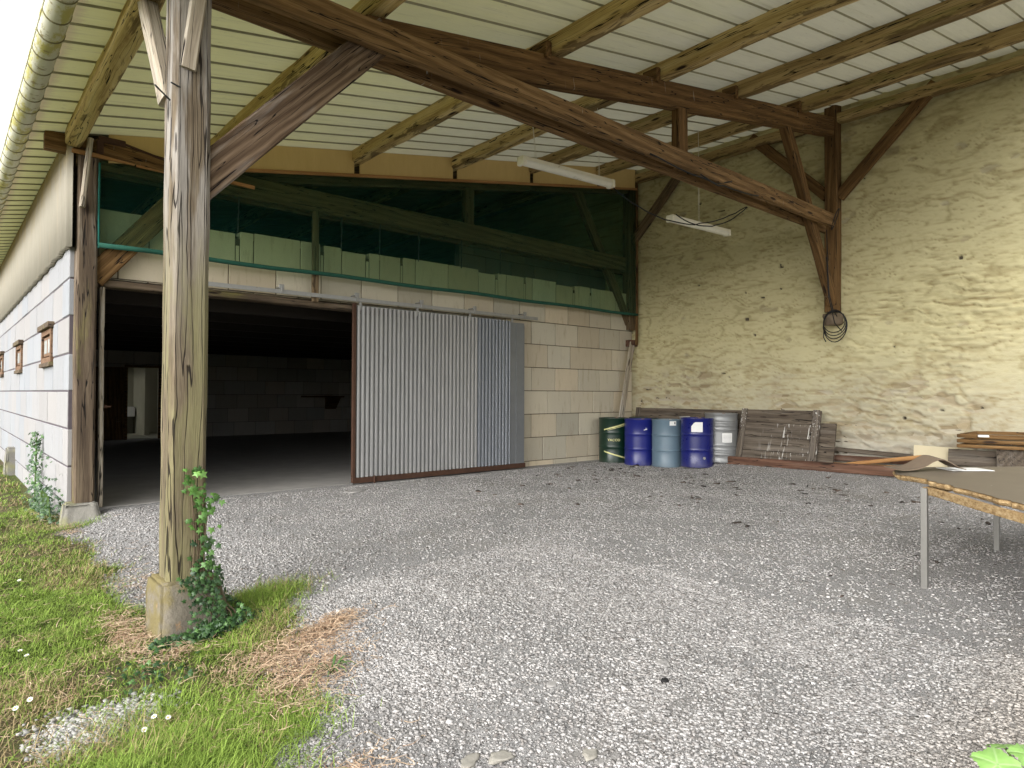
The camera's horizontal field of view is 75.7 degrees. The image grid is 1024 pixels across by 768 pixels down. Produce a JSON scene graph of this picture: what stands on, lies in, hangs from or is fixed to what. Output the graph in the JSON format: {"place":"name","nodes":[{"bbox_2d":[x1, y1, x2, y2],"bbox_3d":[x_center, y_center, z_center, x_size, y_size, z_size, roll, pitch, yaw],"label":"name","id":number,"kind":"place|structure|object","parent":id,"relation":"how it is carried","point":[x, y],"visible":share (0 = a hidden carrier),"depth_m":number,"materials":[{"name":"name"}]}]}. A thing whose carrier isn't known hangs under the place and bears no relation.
{"place":"outdoors","nodes":[
{"label":"outdoors","id":0,"kind":"place"},
{"bbox_2d":[0,0,42,156],"label":"sky","id":1,"kind":"structure","parent":0,"point":[18,18],"materials":[{"name":"white"}]},
{"bbox_2d":[0,464,388,767],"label":"grass","id":2,"kind":"structure","parent":0,"point":[183,743],"depth_m":3.40,"materials":[{"name":"green plant"}]},
{"bbox_2d":[94,431,598,510],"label":"floor","id":3,"kind":"structure","parent":0,"point":[245,464],"depth_m":12.17,"materials":[{"name":"concrete"}]},
{"bbox_2d":[96,287,104,506],"bbox_3d":[-4.789,0.148,7.669,0.054,2.550,0.104,1,-1,-41],"label":"door jamb","id":4,"kind":"object","parent":3,"relation":"on","point":[100,407],"depth_m":7.63,"materials":[{"name":"wood"}]},
{"bbox_2d":[95,366,124,440],"bbox_3d":[-11.161,0.538,18.286,0.708,2.030,0.064,1,-1,-41],"label":"plank door","id":5,"kind":"structure","parent":3,"relation":"on","point":[114,390],"depth_m":18.31,"materials":[{"name":"brown wood"}]},
{"bbox_2d":[10,311,351,439],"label":"wall","id":6,"kind":"structure","parent":3,"relation":"on","point":[253,395],"depth_m":21.21,"materials":[{"name":"grey concrete"}]},
{"bbox_2d":[301,396,343,408],"bbox_3d":[-6.385,0.625,22.249,1.350,0.450,0.430,1,-1,-41],"label":"wall shelf","id":7,"kind":"object","parent":6,"relation":"attached to","point":[331,402],"depth_m":22.45,"materials":[{"name":"black"}]},
{"bbox_2d":[0,459,1023,767],"bbox_3d":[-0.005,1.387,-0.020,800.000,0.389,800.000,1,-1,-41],"label":"ground","id":8,"kind":"structure","parent":0,"point":[842,577],"depth_m":5.06,"materials":[{"name":"grey gravel"}]},
{"bbox_2d":[3,446,15,475],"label":"concrete plinth","id":9,"kind":"structure","parent":8,"relation":"on","point":[9,464],"depth_m":12.30,"materials":[{"name":"beige concrete"}]},
{"bbox_2d":[21,431,43,508],"bbox_3d":[-6.618,1.200,9.138,0.246,1.115,1.525,1,-1,-41],"label":"tall weed","id":10,"kind":"object","parent":8,"relation":"on","point":[37,444],"visible":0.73,"depth_m":9.09,"materials":[{"name":"green plant"}]},
{"bbox_2d":[0,145,74,514],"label":"facade wall","id":11,"kind":"structure","parent":8,"relation":"on","point":[36,322],"depth_m":9.19,"materials":[{"name":"white concrete"}]},
{"bbox_2d":[0,351,4,377],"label":"window","id":12,"kind":"structure","parent":11,"relation":"in","point":[1,352],"depth_m":14.75,"materials":[{"name":"brown wood"}]},
{"bbox_2d":[13,340,23,373],"bbox_3d":[-8.889,-0.479,11.892,0.130,0.575,1.160,1,-1,-41],"label":"window","id":13,"kind":"structure","parent":11,"relation":"in","point":[18,344],"depth_m":11.71,"materials":[{"name":"brown wood"}]},
{"bbox_2d":[37,321,54,367],"bbox_3d":[-6.259,-0.512,8.878,0.130,0.575,1.160,1,-1,-41],"label":"window","id":14,"kind":"structure","parent":11,"relation":"in","point":[46,329],"depth_m":8.79,"materials":[{"name":"brown wood"}]},
{"bbox_2d":[25,455,64,523],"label":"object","id":15,"kind":"object","parent":8,"relation":"on","point":[43,507],"visible":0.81,"depth_m":7.76,"materials":[{"name":"green plant"}]},
{"bbox_2d":[59,501,100,525],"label":"concrete plinth","id":16,"kind":"structure","parent":8,"relation":"on","point":[70,512],"depth_m":7.34,"materials":[{"name":"grey concrete"}]},
{"bbox_2d":[71,154,98,503],"bbox_3d":[-4.885,-0.639,7.531,0.210,3.960,0.210,1,-1,-41],"label":"timber post","id":17,"kind":"object","parent":16,"relation":"on","point":[84,365],"visible":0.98,"depth_m":7.45,"materials":[{"name":"brown wood"}]},
{"bbox_2d":[79,137,93,207],"bbox_3d":[-4.761,-2.362,7.367,0.052,0.767,0.125,7,1,-41],"label":"brace","id":18,"kind":"object","parent":17,"relation":"attached to","point":[86,173],"visible":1,"depth_m":7.32,"materials":[{"name":"beige wood"}]},
{"bbox_2d":[43,130,679,346],"bbox_3d":[-0.843,-2.772,10.306,10.490,3.822,1.734,1,-1,-41],"label":"roof truss","id":19,"kind":"object","parent":17,"relation":"on","point":[280,192],"visible":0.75,"depth_m":10.38,"materials":[{"name":"brown wood"}]},
{"bbox_2d":[237,197,239,232],"bbox_3d":[-3.597,-2.238,8.659,0.027,0.500,0.018,1,-1,-41],"label":"tie rod","id":20,"kind":"object","parent":19,"relation":"attached to","point":[238,216],"visible":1,"depth_m":8.65,"materials":[{"name":"metal"}]},
{"bbox_2d":[311,211,318,301],"bbox_3d":[-2.790,-1.835,9.345,0.103,1.340,0.051,1,-1,-41],"label":"hanger","id":21,"kind":"object","parent":19,"relation":"attached to","point":[315,254],"visible":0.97,"depth_m":9.32,"materials":[{"name":"grey metal"}]},
{"bbox_2d":[98,163,637,315],"bbox_3d":[-1.037,-2.872,10.795,9.842,2.754,0.064,1,-1,-41],"label":"windbreak net","id":22,"kind":"object","parent":19,"relation":"attached to","point":[160,252],"visible":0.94,"depth_m":9.42,"materials":[{"name":"green fabric"}]},
{"bbox_2d":[231,181,254,189],"bbox_3d":[-3.509,-2.593,8.588,0.300,0.045,0.030,3,-3,-41],"label":"net batten","id":23,"kind":"object","parent":22,"relation":"attached to","point":[244,185],"visible":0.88,"depth_m":8.58,"materials":[{"name":"brown wood"}]},
{"bbox_2d":[418,232,419,261],"bbox_3d":[-1.487,-2.203,10.500,0.027,0.500,0.018,1,-1,-41],"label":"tie rod","id":24,"kind":"object","parent":19,"relation":"attached to","point":[418,245],"visible":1,"depth_m":10.49,"materials":[{"name":"metal"}]},
{"bbox_2d":[635,183,637,344],"bbox_3d":[2.657,-2.635,14.028,0.064,3.600,0.054,1,-1,-41],"label":"corner batten","id":25,"kind":"object","parent":19,"relation":"attached to","point":[636,269],"visible":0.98,"depth_m":14.00,"materials":[{"name":"brown wood"}]},
{"bbox_2d":[127,367,157,438],"bbox_3d":[-12.075,0.292,19.802,5.350,2.800,2.980,1,-1,-41],"label":"back room","id":26,"kind":"object","parent":8,"relation":"on","point":[142,394],"visible":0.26,"depth_m":21.09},
{"bbox_2d":[127,407,134,416],"bbox_3d":[-12.414,1.157,20.896,0.700,0.860,0.530,1,-1,-41],"label":"wash basin","id":27,"kind":"object","parent":26,"relation":"in","point":[130,411],"visible":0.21,"depth_m":20.86,"materials":[{"name":"white ceramic"}]},
{"bbox_2d":[144,569,227,643],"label":"concrete plinth","id":28,"kind":"structure","parent":8,"relation":"on","point":[167,612],"depth_m":4.14,"materials":[{"name":"beige concrete"}]},
{"bbox_2d":[137,0,211,581],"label":"timber post","id":29,"kind":"object","parent":28,"relation":"on","point":[179,56],"visible":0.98,"depth_m":4.28,"materials":[{"name":"wood"}]},
{"bbox_2d":[65,0,165,147],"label":"purlin","id":30,"kind":"object","parent":29,"relation":"on","point":[121,47],"visible":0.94,"depth_m":5.68,"materials":[{"name":"brown wood"}]},
{"bbox_2d":[210,0,934,312],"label":"roof truss","id":31,"kind":"object","parent":29,"relation":"on","point":[505,80],"visible":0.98,"depth_m":6.50,"materials":[{"name":"brown wood"}]},
{"bbox_2d":[130,0,405,214],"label":"purlin","id":32,"kind":"object","parent":31,"relation":"on","point":[309,59],"visible":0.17,"depth_m":6.46,"materials":[{"name":"brown wood"}]},
{"bbox_2d":[108,134,163,163],"bbox_3d":[-4.245,-2.816,7.984,1.110,0.535,0.015,1,-1,-41],"label":"plywood panel","id":33,"kind":"object","parent":32,"relation":"attached to","point":[153,145],"visible":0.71,"depth_m":7.86,"materials":[{"name":"beige wood"}]},
{"bbox_2d":[94,139,163,171],"bbox_3d":[-4.334,-2.664,7.847,1.083,0.174,0.022,7,-5,-41],"label":"brown board","id":34,"kind":"object","parent":33,"relation":"attached to","point":[130,155],"visible":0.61,"depth_m":7.73,"materials":[{"name":"brown wood"}]},
{"bbox_2d":[72,148,134,165],"bbox_3d":[-4.684,-2.603,7.562,0.620,0.046,0.030,2,-2,-41],"label":"net batten","id":35,"kind":"object","parent":34,"relation":"attached to","point":[82,152],"visible":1,"depth_m":7.54,"materials":[{"name":"brown wood"}]},
{"bbox_2d":[96,136,163,160],"bbox_3d":[-4.304,-2.711,7.862,1.123,0.224,0.060,1,-1,-41],"label":"rusty bracket","id":36,"kind":"object","parent":34,"relation":"attached to","point":[101,141],"visible":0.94,"depth_m":7.57,"materials":[{"name":"metal"}]},
{"bbox_2d":[136,165,163,172],"bbox_3d":[-4.254,-2.576,7.936,0.480,0.046,0.030,3,-2,-41],"label":"net batten","id":37,"kind":"object","parent":34,"relation":"attached to","point":[143,167],"visible":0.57,"depth_m":7.85,"materials":[{"name":"brown wood"}]},
{"bbox_2d":[250,146,353,173],"bbox_3d":[-3.039,-3.087,9.040,1.910,0.693,0.015,1,-1,-41],"label":"plywood panel","id":38,"kind":"object","parent":32,"relation":"attached to","point":[304,159],"visible":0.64,"depth_m":9.19,"materials":[{"name":"beige wood"}]},
{"bbox_2d":[245,168,636,189],"bbox_3d":[-0.456,-3.461,11.275,8.378,0.047,0.032,-12,8,-41],"label":"net batten","id":39,"kind":"object","parent":38,"relation":"attached to","point":[397,177],"visible":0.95,"depth_m":10.33,"materials":[{"name":"brown wood"}]},
{"bbox_2d":[0,0,1023,265],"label":"roof","id":40,"kind":"structure","parent":32,"relation":"on","point":[250,62],"depth_m":7.55,"materials":[{"name":"metal"}]},
{"bbox_2d":[0,0,78,215],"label":"gutter","id":41,"kind":"object","parent":40,"relation":"attached to","point":[55,17],"visible":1,"depth_m":5.85,"materials":[{"name":"metal"}]},
{"bbox_2d":[216,0,671,232],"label":"purlin","id":42,"kind":"object","parent":31,"relation":"on","point":[604,20],"visible":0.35,"depth_m":7.72,"materials":[{"name":"brown wood"}]},
{"bbox_2d":[359,153,452,178],"bbox_3d":[-1.613,-3.405,10.288,1.690,0.668,0.015,1,-1,-41],"label":"plywood panel","id":43,"kind":"object","parent":42,"relation":"attached to","point":[391,164],"visible":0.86,"depth_m":10.28,"materials":[{"name":"beige wood"}]},
{"bbox_2d":[532,40,551,59],"bbox_3d":[0.296,-3.296,6.561,0.077,0.171,0.200,1,-1,-41],"label":"timber cleat","id":44,"kind":"object","parent":31,"relation":"attached to","point":[545,48],"visible":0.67,"depth_m":6.49,"materials":[{"name":"brown wood"}]},
{"bbox_2d":[277,0,858,239],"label":"purlin","id":45,"kind":"object","parent":31,"relation":"on","point":[784,17],"visible":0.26,"depth_m":7.39,"materials":[{"name":"brown wood"}]},
{"bbox_2d":[457,160,529,182],"bbox_3d":[-0.294,-3.700,11.443,1.630,0.671,0.015,1,-1,-41],"label":"plywood panel","id":46,"kind":"object","parent":45,"relation":"attached to","point":[497,170],"visible":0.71,"depth_m":11.44,"materials":[{"name":"beige wood"}]},
{"bbox_2d":[517,108,614,188],"bbox_3d":[0.682,-2.995,7.995,1.601,0.975,0.120,-2,1,-41],"label":"strip lamp","id":47,"kind":"object","parent":45,"relation":"hanging from","point":[552,168],"visible":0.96,"depth_m":7.88,"materials":[{"name":"white plastic"}]},
{"bbox_2d":[643,67,660,82],"bbox_3d":[1.639,-3.601,7.736,0.077,0.172,0.200,1,-1,-41],"label":"timber cleat","id":48,"kind":"object","parent":31,"relation":"attached to","point":[655,73],"visible":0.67,"depth_m":7.67,"materials":[{"name":"brown wood"}]},
{"bbox_2d":[319,0,1011,246],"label":"purlin","id":49,"kind":"object","parent":31,"relation":"on","point":[943,13],"visible":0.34,"depth_m":8.10,"materials":[{"name":"brown wood"}]},
{"bbox_2d":[533,165,596,185],"bbox_3d":[1.045,-3.999,12.614,1.740,0.705,0.015,1,-1,-41],"label":"plywood panel","id":50,"kind":"object","parent":49,"relation":"attached to","point":[544,177],"visible":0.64,"depth_m":12.53,"materials":[{"name":"beige wood"}]},
{"bbox_2d":[666,132,730,236],"bbox_3d":[2.826,-3.081,9.935,1.560,1.505,0.120,-1,0,-41],"label":"strip lamp","id":51,"kind":"object","parent":49,"relation":"hanging from","point":[724,232],"visible":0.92,"depth_m":9.91,"materials":[{"name":"white plastic"}]},
{"bbox_2d":[613,188,746,224],"bbox_3d":[2.341,-2.379,9.011,2.296,0.385,0.019,1,-1,-25],"label":"power cable","id":52,"kind":"object","parent":31,"relation":"hanging from","point":[676,221],"visible":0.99,"depth_m":8.96,"materials":[{"name":"black rubber"}]},
{"bbox_2d":[347,21,1023,253],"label":"purlin","id":53,"kind":"object","parent":31,"relation":"on","point":[970,48],"visible":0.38,"depth_m":9.53,"materials":[{"name":"brown wood"}]},
{"bbox_2d":[602,169,634,187],"bbox_3d":[2.187,-4.252,13.614,1.110,0.603,0.015,1,-1,-41],"label":"plywood panel","id":54,"kind":"object","parent":53,"relation":"attached to","point":[625,178],"visible":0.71,"depth_m":13.74,"materials":[{"name":"beige wood"}]},
{"bbox_2d":[650,153,758,195],"bbox_3d":[2.435,-2.563,8.207,2.395,0.133,0.097,1,-1,-41],"label":"power cable","id":55,"kind":"object","parent":31,"relation":"attached to","point":[705,178],"visible":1,"depth_m":8.10,"materials":[{"name":"black rubber"}]},
{"bbox_2d":[676,207,747,226],"bbox_3d":[2.869,-2.409,9.460,1.070,0.306,0.021,0,-1,-5],"label":"power cable","id":56,"kind":"object","parent":31,"relation":"hanging from","point":[713,225],"visible":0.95,"depth_m":9.46,"materials":[{"name":"black rubber"}]},
{"bbox_2d":[722,85,737,98],"bbox_3d":[2.937,-3.903,8.873,0.076,0.173,0.200,1,-1,-41],"label":"timber cleat","id":57,"kind":"object","parent":31,"relation":"attached to","point":[733,90],"visible":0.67,"depth_m":8.81,"materials":[{"name":"brown wood"}]},
{"bbox_2d":[787,100,801,112],"bbox_3d":[4.316,-4.216,10.080,0.075,0.174,0.200,1,-1,-41],"label":"timber cleat","id":58,"kind":"object","parent":31,"relation":"attached to","point":[797,105],"visible":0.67,"depth_m":10.02,"materials":[{"name":"brown wood"}]},
{"bbox_2d":[823,230,847,341],"bbox_3d":[5.142,-1.577,10.639,0.391,1.796,0.392,1,-1,-41],"label":"coiled cable","id":59,"kind":"object","parent":31,"relation":"hanging from","point":[827,314],"visible":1,"depth_m":10.61,"materials":[{"name":"black rubber"}]},
{"bbox_2d":[831,208,839,229],"bbox_3d":[5.176,-2.640,10.547,0.094,0.333,0.135,1,-1,-41],"label":"cable loop","id":60,"kind":"object","parent":31,"relation":"attached to","point":[834,218],"visible":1,"depth_m":10.54,"materials":[{"name":"black rubber"}]},
{"bbox_2d":[106,465,277,694],"bbox_3d":[-1.881,1.073,3.996,0.613,1.102,1.391,0,-1,1],"label":"ivy","id":61,"kind":"object","parent":8,"relation":"on","point":[224,621],"visible":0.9,"depth_m":4.23,"materials":[{"name":"green plant"}]},
{"bbox_2d":[0,508,424,767],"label":"dry grass","id":62,"kind":"structure","parent":8,"relation":"on","point":[321,626],"depth_m":3.71,"materials":[{"name":"beige plant"}]},
{"bbox_2d":[314,654,354,676],"bbox_3d":[-0.954,1.509,3.492,0.254,0.090,0.224,1,-1,-41],"label":"weed tuft","id":63,"kind":"object","parent":8,"relation":"on","point":[334,659],"visible":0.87,"depth_m":3.50,"materials":[{"name":"green plant"}]},
{"bbox_2d":[345,489,366,493],"bbox_3d":[-2.141,1.479,9.068,0.225,0.023,0.344,-1,-1,43],"label":"flat stone","id":64,"kind":"object","parent":8,"relation":"on","point":[355,491],"visible":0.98,"depth_m":8.98,"materials":[{"name":"grey stone"}]},
{"bbox_2d":[97,209,631,466],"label":"block wall","id":65,"kind":"structure","parent":8,"relation":"on","point":[575,361],"depth_m":12.19,"materials":[{"name":"beige concrete"}]},
{"bbox_2d":[96,288,351,359],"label":"ceiling","id":66,"kind":"structure","parent":65,"relation":"attached to","point":[133,321],"depth_m":12.07,"materials":[{"name":"black"}]},
{"bbox_2d":[208,281,537,319],"bbox_3d":[-1.918,-1.274,10.147,6.220,0.130,0.190,1,-1,-41],"label":"door rail","id":67,"kind":"object","parent":65,"relation":"attached to","point":[280,289],"depth_m":9.77,"materials":[{"name":"metal"}]},
{"bbox_2d":[350,302,524,484],"bbox_3d":[-1.067,0.154,10.795,3.450,2.780,0.108,1,-1,-41],"label":"sliding door","id":68,"kind":"structure","parent":67,"relation":"hanging from","point":[434,394],"depth_m":10.61,"materials":[{"name":"metal"}]},
{"bbox_2d":[460,752,480,767],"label":"flat stone","id":69,"kind":"object","parent":8,"relation":"on","point":[469,760],"visible":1,"depth_m":2.66,"materials":[{"name":"beige stone"}]},
{"bbox_2d":[488,750,515,764],"bbox_3d":[-0.046,1.512,2.668,0.119,0.018,0.076,1,-1,-18],"label":"flat stone","id":70,"kind":"object","parent":8,"relation":"on","point":[497,757],"visible":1,"depth_m":2.66,"materials":[{"name":"beige stone"}]},
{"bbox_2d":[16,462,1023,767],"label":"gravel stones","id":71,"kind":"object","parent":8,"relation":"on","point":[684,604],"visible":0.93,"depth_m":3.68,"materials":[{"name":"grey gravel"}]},
{"bbox_2d":[546,679,559,687],"bbox_3d":[0.199,1.431,3.144,0.061,0.016,0.109,-1,-1,43],"label":"flat stone","id":72,"kind":"object","parent":8,"relation":"on","point":[552,684],"visible":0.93,"depth_m":3.12,"materials":[{"name":"grey stone"}]},
{"bbox_2d":[582,747,597,761],"bbox_3d":[0.311,1.473,2.619,0.068,0.016,0.103,0,-1,32],"label":"flat stone","id":73,"kind":"object","parent":8,"relation":"on","point":[589,754],"visible":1,"depth_m":2.61,"materials":[{"name":"beige stone"}]},
{"bbox_2d":[599,417,626,462],"bbox_3d":[2.024,1.110,13.143,0.590,0.880,0.590,1,-1,-41],"label":"oil drum","id":74,"kind":"object","parent":8,"relation":"on","point":[611,439],"visible":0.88,"depth_m":12.89,"materials":[{"name":"green paint"}]},
{"bbox_2d":[619,342,634,416],"bbox_3d":[2.334,0.290,13.701,0.166,2.446,0.034,22,-18,-38],"label":"leaning board","id":75,"kind":"object","parent":8,"relation":"on","point":[626,381],"visible":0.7,"depth_m":13.77,"materials":[{"name":"grey wood"}]},
{"bbox_2d":[624,418,651,465],"bbox_3d":[2.464,1.112,12.731,0.590,0.880,0.590,1,-1,-41],"label":"oil drum","id":76,"kind":"object","parent":8,"relation":"on","point":[638,441],"visible":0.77,"depth_m":12.48,"materials":[{"name":"blue paint"}]},
{"bbox_2d":[653,658,670,666],"bbox_3d":[0.755,1.399,3.291,0.083,0.014,0.133,1,-1,-20],"label":"flat stone","id":77,"kind":"object","parent":8,"relation":"on","point":[665,661],"visible":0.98,"depth_m":3.29,"materials":[{"name":"grey stone"}]},
{"bbox_2d":[661,677,668,682],"bbox_3d":[0.716,1.392,3.090,0.042,0.018,0.048,0,-1,37],"label":"black lump","id":78,"kind":"object","parent":8,"relation":"on","point":[665,680],"visible":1,"depth_m":3.08,"materials":[{"name":"black stone"}]},
{"bbox_2d":[651,419,680,467],"bbox_3d":[2.923,1.104,12.388,0.590,0.880,0.590,1,-1,-41],"label":"oil drum","id":79,"kind":"object","parent":8,"relation":"on","point":[666,443],"visible":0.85,"depth_m":12.14,"materials":[{"name":"grey paint"}]},
{"bbox_2d":[635,407,744,449],"bbox_3d":[3.431,0.985,12.839,0.061,1.022,2.650,14,-9,-40],"label":"boarded door","id":80,"kind":"structure","parent":8,"relation":"on","point":[666,413],"depth_m":13.16,"materials":[{"name":"wood"}]},
{"bbox_2d":[680,417,713,467],"bbox_3d":[3.353,1.051,11.941,0.590,0.880,0.590,1,-1,-41],"label":"oil drum","id":81,"kind":"object","parent":8,"relation":"on","point":[696,448],"visible":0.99,"depth_m":11.70,"materials":[{"name":"blue paint"}]},
{"bbox_2d":[374,48,1023,466],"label":"stone wall","id":82,"kind":"structure","parent":8,"relation":"on","point":[926,348],"depth_m":10.68,"materials":[{"name":"beige stone"}]},
{"bbox_2d":[635,54,1023,183],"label":"purlin","id":83,"kind":"object","parent":82,"relation":"attached to","point":[977,76],"depth_m":10.23,"materials":[{"name":"brown wood"}]},
{"bbox_2d":[822,313,843,325],"bbox_3d":[5.316,-1.066,10.889,0.328,0.184,0.340,1,-1,-41],"label":"stone corbel","id":84,"kind":"object","parent":82,"relation":"attached to","point":[838,319],"visible":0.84,"depth_m":10.80,"materials":[{"name":"beige stone"}]},
{"bbox_2d":[704,413,737,462],"bbox_3d":[3.820,0.972,12.031,0.590,0.880,0.590,1,-1,-41],"label":"oil drum","id":85,"kind":"object","parent":8,"relation":"on","point":[725,431],"visible":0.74,"depth_m":11.77,"materials":[{"name":"silver metal"}]},
{"bbox_2d":[457,465,990,596],"bbox_3d":[2.319,1.428,8.634,6.701,0.156,6.783,1,-1,-41],"label":"wood debris","id":86,"kind":"object","parent":8,"relation":"on","point":[836,490],"visible":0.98,"depth_m":8.92,"materials":[{"name":"brown plant"}]},
{"bbox_2d":[735,408,821,460],"bbox_3d":[4.554,0.920,11.351,0.063,0.991,1.430,21,-14,-39],"label":"wooden pallet","id":87,"kind":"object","parent":8,"relation":"on","point":[784,427],"depth_m":11.32,"materials":[{"name":"wood"}]},
{"bbox_2d":[784,423,836,462],"bbox_3d":[4.918,1.022,11.064,0.032,0.756,0.980,16,-11,-40],"label":"boarded door","id":88,"kind":"structure","parent":8,"relation":"on","point":[826,445],"depth_m":10.79,"materials":[{"name":"grey wood"}]},
{"bbox_2d":[727,456,895,476],"bbox_3d":[4.860,1.327,10.665,0.062,0.156,3.001,1,-2,-42],"label":"plank","id":89,"kind":"object","parent":8,"relation":"on","point":[877,470],"visible":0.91,"depth_m":10.60,"materials":[{"name":"brown wood"}]},
{"bbox_2d":[846,455,920,463],"bbox_3d":[5.650,1.170,10.029,1.030,0.062,0.032,-13,-9,38],"label":"plank","id":90,"kind":"object","parent":89,"relation":"on","point":[906,458],"visible":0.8,"depth_m":9.99,"materials":[{"name":"wood"}]},
{"bbox_2d":[914,445,973,466],"bbox_3d":[6.254,1.117,9.561,0.013,0.420,0.760,10,-7,-41],"label":"beige board","id":91,"kind":"object","parent":8,"relation":"on","point":[939,452],"visible":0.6,"depth_m":9.64,"materials":[{"name":"beige wood"}]},
{"bbox_2d":[893,467,1023,588],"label":"work table","id":92,"kind":"object","parent":8,"relation":"on","point":[999,486],"visible":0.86,"depth_m":4.58,"materials":[{"name":"brown wood"}]},
{"bbox_2d":[884,455,965,470],"bbox_3d":[3.321,0.631,5.290,0.522,0.105,0.260,0,-1,2],"label":"cardboard","id":93,"kind":"object","parent":92,"relation":"on","point":[920,462],"visible":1,"depth_m":5.27,"materials":[{"name":"brown cardboard"}]},
{"bbox_2d":[938,468,993,470],"bbox_3d":[3.679,0.693,5.354,0.340,0.004,0.200,0,-1,-1],"label":"paper sheet","id":94,"kind":"object","parent":92,"relation":"on","point":[967,469],"visible":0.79,"depth_m":5.32,"materials":[{"name":"white paper"}]},
{"bbox_2d":[948,449,996,466],"bbox_3d":[6.681,1.141,8.872,0.037,0.456,1.400,16,-11,-40],"label":"boarded panel","id":95,"kind":"object","parent":8,"relation":"on","point":[968,458],"visible":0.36,"depth_m":9.18,"materials":[{"name":"wood"}]},
{"bbox_2d":[969,743,1023,767],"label":"leaf","id":96,"kind":"object","parent":8,"relation":"on","point":[993,756],"visible":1,"depth_m":2.02,"materials":[{"name":"green plant"}]},
{"bbox_2d":[996,449,1023,466],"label":"wooden box","id":97,"kind":"object","parent":8,"relation":"on","point":[1010,458],"visible":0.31,"depth_m":8.75,"materials":[{"name":"brown wood"}]},
{"bbox_2d":[957,431,1023,449],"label":"wooden planks","id":98,"kind":"object","parent":97,"relation":"on","point":[967,440],"visible":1,"depth_m":8.98,"materials":[{"name":"brown wood"}]},
{"bbox_3d":[5.669,1.315,10.375,0.053,0.105,1.801,1,-2,-42],"label":"plank","id":99,"kind":"object","parent":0,"visible":0},
{"bbox_2d":[834,455,911,463],"bbox_3d":[5.725,1.197,10.393,0.052,0.096,1.650,1,-2,-41],"label":"plank","id":100,"kind":"object","parent":99,"relation":"on","point":[848,458],"visible":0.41,"depth_m":10.54,"materials":[{"name":"brown wood"}]},
{"bbox_2d":[835,447,913,456],"bbox_3d":[5.754,1.091,10.419,0.042,0.073,1.551,1,1,-41],"label":"plank","id":101,"kind":"object","parent":100,"relation":"on","point":[868,452],"visible":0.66,"depth_m":10.45,"materials":[{"name":"wood"}]}
]}

